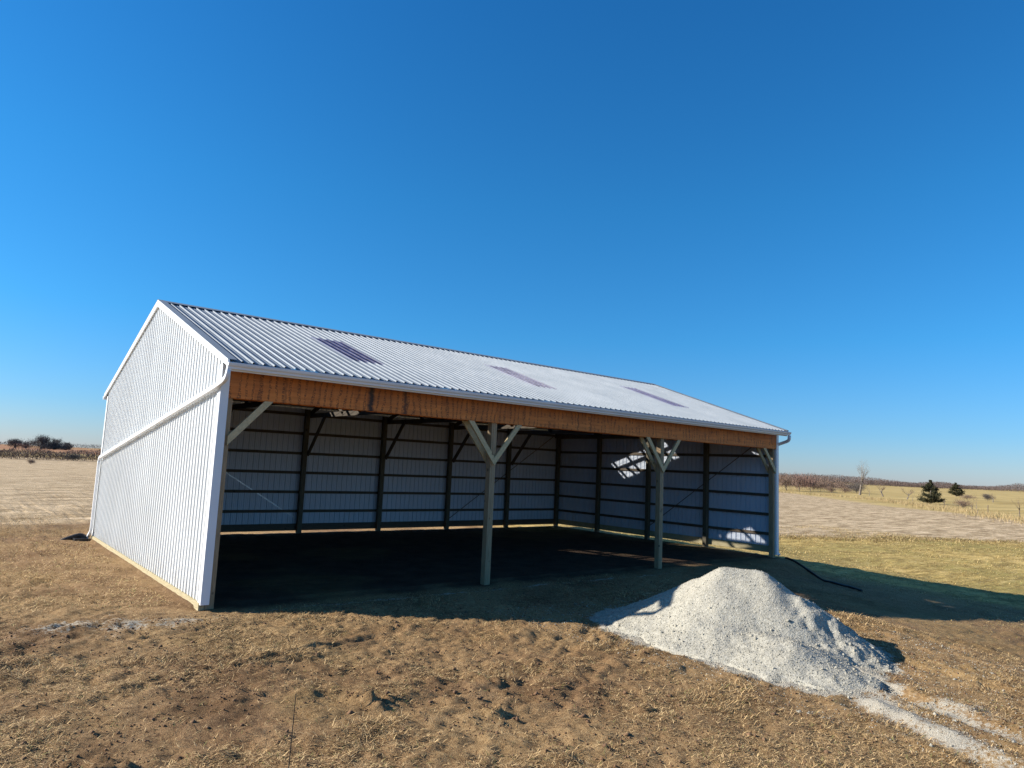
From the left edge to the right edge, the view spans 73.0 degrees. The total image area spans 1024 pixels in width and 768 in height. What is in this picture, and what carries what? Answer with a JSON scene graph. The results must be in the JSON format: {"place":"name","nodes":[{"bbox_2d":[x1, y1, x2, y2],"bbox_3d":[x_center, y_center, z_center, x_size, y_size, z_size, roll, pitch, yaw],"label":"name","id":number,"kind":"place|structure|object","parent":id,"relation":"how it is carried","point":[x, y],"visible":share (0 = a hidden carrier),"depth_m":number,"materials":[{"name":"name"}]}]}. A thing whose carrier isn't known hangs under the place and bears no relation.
{"place":"outdoors","nodes":[
{"label":"outdoors","id":0,"kind":"place"},
{"bbox_2d":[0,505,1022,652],"bbox_3d":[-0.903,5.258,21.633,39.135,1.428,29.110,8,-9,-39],"label":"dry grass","id":1,"kind":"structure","parent":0,"point":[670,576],"depth_m":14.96,"materials":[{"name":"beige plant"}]},
{"bbox_2d":[0,444,1023,767],"bbox_3d":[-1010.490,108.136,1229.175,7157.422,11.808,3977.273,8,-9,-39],"label":"ground","id":2,"kind":"structure","parent":0,"point":[266,570],"depth_m":8.38,"materials":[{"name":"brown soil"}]},
{"bbox_2d":[6,438,24,447],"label":"bare tree","id":3,"kind":"object","parent":2,"relation":"on","point":[12,442],"visible":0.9,"depth_m":564.88,"materials":[{"name":"brown plant"}]},
{"bbox_2d":[15,442,31,447],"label":"bare tree","id":4,"kind":"object","parent":2,"relation":"on","point":[23,444],"visible":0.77,"depth_m":561.36,"materials":[{"name":"brown plant"}]},
{"bbox_2d":[26,459,36,463],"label":"bare shrub","id":5,"kind":"object","parent":2,"relation":"on","point":[31,461],"visible":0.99,"depth_m":114.51,"materials":[{"name":"brown plant"}]},
{"bbox_2d":[24,433,58,449],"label":"bare tree","id":6,"kind":"object","parent":2,"relation":"on","point":[42,442],"visible":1,"depth_m":526.80,"materials":[{"name":"plant"}]},
{"bbox_2d":[0,446,100,460],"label":"hedgerow","id":7,"kind":"object","parent":2,"relation":"on","point":[17,454],"visible":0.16,"depth_m":162.87,"materials":[{"name":"brown plant"}]},
{"bbox_2d":[0,441,101,448],"bbox_3d":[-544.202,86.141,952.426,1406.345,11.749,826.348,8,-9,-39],"label":"woodland","id":8,"kind":"object","parent":2,"relation":"on","point":[92,446],"visible":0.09,"depth_m":1257.68,"materials":[{"name":"brown plant"}]},
{"bbox_2d":[45,438,70,449],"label":"bare tree","id":9,"kind":"object","parent":2,"relation":"on","point":[57,442],"visible":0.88,"depth_m":539.75,"materials":[{"name":"plant"}]},
{"bbox_2d":[61,442,73,449],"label":"bare tree","id":10,"kind":"object","parent":2,"relation":"on","point":[69,446],"visible":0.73,"depth_m":553.11,"materials":[{"name":"brown plant"}]},
{"bbox_2d":[63,453,82,460],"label":"bare shrub","id":11,"kind":"object","parent":2,"relation":"on","point":[71,457],"visible":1,"depth_m":164.21,"materials":[{"name":"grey plant"}]},
{"bbox_2d":[0,515,172,616],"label":"dry grass","id":12,"kind":"structure","parent":2,"relation":"on","point":[15,556],"depth_m":11.33,"materials":[{"name":"beige plant"}]},
{"bbox_2d":[288,695,295,767],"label":"marker rod","id":13,"kind":"object","parent":2,"relation":"on","point":[292,733],"visible":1,"depth_m":2.74,"materials":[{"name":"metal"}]},
{"bbox_2d":[87,299,790,610],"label":"pole shed","id":14,"kind":"structure","parent":2,"relation":"on","point":[216,422],"depth_m":16.30,"materials":[{"name":"white paint"}]},
{"bbox_2d":[60,533,88,540],"bbox_3d":[-10.025,3.551,15.818,0.608,0.262,0.440,8,-9,-39],"label":"drain connector","id":15,"kind":"object","parent":14,"relation":"attached to","point":[79,537],"visible":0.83,"depth_m":15.80,"materials":[{"name":"black plastic"}]},
{"bbox_2d":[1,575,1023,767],"bbox_3d":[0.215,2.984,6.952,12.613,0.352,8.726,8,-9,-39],"label":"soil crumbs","id":16,"kind":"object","parent":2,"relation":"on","point":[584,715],"visible":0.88,"depth_m":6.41,"materials":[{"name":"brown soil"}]},
{"bbox_2d":[597,567,893,691],"bbox_3d":[3.026,2.920,9.106,2.952,0.934,4.056,8,-9,-39],"label":"gravel pile","id":17,"kind":"object","parent":2,"relation":"on","point":[770,614],"visible":0.95,"depth_m":8.39,"materials":[{"name":"gravel"}]},
{"bbox_2d":[630,612,872,678],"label":"stone lumps","id":18,"kind":"object","parent":17,"relation":"on","point":[816,644],"visible":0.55,"depth_m":8.14,"materials":[{"name":"grey stone"}]},
{"bbox_2d":[488,567,1023,767],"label":"loose stones","id":19,"kind":"object","parent":2,"relation":"on","point":[850,692],"visible":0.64,"depth_m":7.90,"materials":[{"name":"grey gravel"}]},
{"bbox_2d":[779,472,799,490],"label":"bare shrub","id":20,"kind":"object","parent":2,"relation":"on","point":[785,481],"visible":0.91,"depth_m":188.51,"materials":[{"name":"brown plant"}]},
{"bbox_2d":[787,472,816,490],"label":"bare shrub","id":21,"kind":"object","parent":2,"relation":"on","point":[802,480],"visible":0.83,"depth_m":195.75,"materials":[{"name":"brown plant"}]},
{"bbox_2d":[799,474,823,490],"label":"bare shrub","id":22,"kind":"object","parent":2,"relation":"on","point":[815,480],"visible":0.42,"depth_m":201.45,"materials":[{"name":"brown plant"}]},
{"bbox_2d":[779,473,850,487],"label":"woodland","id":23,"kind":"object","parent":2,"relation":"on","point":[838,484],"visible":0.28,"depth_m":308.50,"materials":[{"name":"brown plant"}]},
{"bbox_2d":[810,479,831,491],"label":"bare shrub","id":24,"kind":"object","parent":2,"relation":"on","point":[821,485],"visible":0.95,"depth_m":194.37,"materials":[{"name":"brown plant"}]},
{"bbox_2d":[785,557,862,591],"bbox_3d":[7.788,4.729,17.267,0.273,0.471,2.528,5,-7,-19],"label":"drain pipe","id":25,"kind":"object","parent":2,"relation":"on","point":[817,576],"visible":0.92,"depth_m":17.37,"materials":[{"name":"black plastic"}]},
{"bbox_2d":[821,486,836,492],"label":"bare shrub","id":26,"kind":"object","parent":2,"relation":"on","point":[830,489],"visible":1,"depth_m":190.22,"materials":[{"name":"brown plant"}]},
{"bbox_2d":[834,486,851,492],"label":"bare shrub","id":27,"kind":"object","parent":2,"relation":"on","point":[843,489],"visible":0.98,"depth_m":197.96,"materials":[{"name":"brown plant"}]},
{"bbox_2d":[843,482,867,492],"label":"bare shrub","id":28,"kind":"object","parent":2,"relation":"on","point":[856,488],"visible":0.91,"depth_m":196.31,"materials":[{"name":"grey plant"}]},
{"bbox_2d":[857,460,868,494],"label":"bare tree","id":29,"kind":"object","parent":2,"relation":"on","point":[862,478],"visible":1,"depth_m":181.10,"materials":[{"name":"grey plant"}]},
{"bbox_2d":[779,473,1023,491],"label":"woodland","id":30,"kind":"object","parent":2,"relation":"on","point":[885,482],"visible":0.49,"depth_m":686.10,"materials":[{"name":"brown plant"}]},
{"bbox_2d":[916,480,946,503],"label":"cedar tree","id":31,"kind":"object","parent":2,"relation":"on","point":[931,488],"visible":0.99,"depth_m":126.57,"materials":[{"name":"green plant"}]},
{"bbox_2d":[947,483,964,496],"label":"cedar tree","id":32,"kind":"object","parent":2,"relation":"on","point":[955,491],"visible":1,"depth_m":212.27,"materials":[{"name":"green plant"}]},
{"bbox_2d":[948,498,973,507],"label":"bare shrub","id":33,"kind":"object","parent":2,"relation":"on","point":[964,503],"visible":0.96,"depth_m":105.93,"materials":[{"name":"brown plant"}]},
{"bbox_2d":[960,494,976,499],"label":"bare shrub","id":34,"kind":"object","parent":2,"relation":"on","point":[969,496],"visible":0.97,"depth_m":177.78,"materials":[{"name":"brown plant"}]},
{"bbox_2d":[982,493,995,500],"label":"bare shrub","id":35,"kind":"object","parent":2,"relation":"on","point":[988,496],"visible":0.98,"depth_m":163.16,"materials":[{"name":"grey plant"}]},
{"bbox_2d":[0,0,1023,488],"label":"sky","id":36,"kind":"structure","parent":0,"point":[805,218],"materials":[{"name":"blue"}]},
{"bbox_2d":[617,525,1023,643],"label":"dry grass","id":37,"kind":"structure","parent":0,"point":[963,544],"depth_m":31.35,"materials":[{"name":"beige plant"}]},
{"bbox_2d":[779,533,1022,544],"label":"dry grass","id":38,"kind":"structure","parent":0,"point":[886,537],"depth_m":42.01,"materials":[{"name":"beige plant"}]},
{"bbox_2d":[779,490,1023,525],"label":"tall dry grass","id":39,"kind":"structure","parent":0,"point":[951,508],"depth_m":99.46,"materials":[{"name":"beige plant"}]}
]}

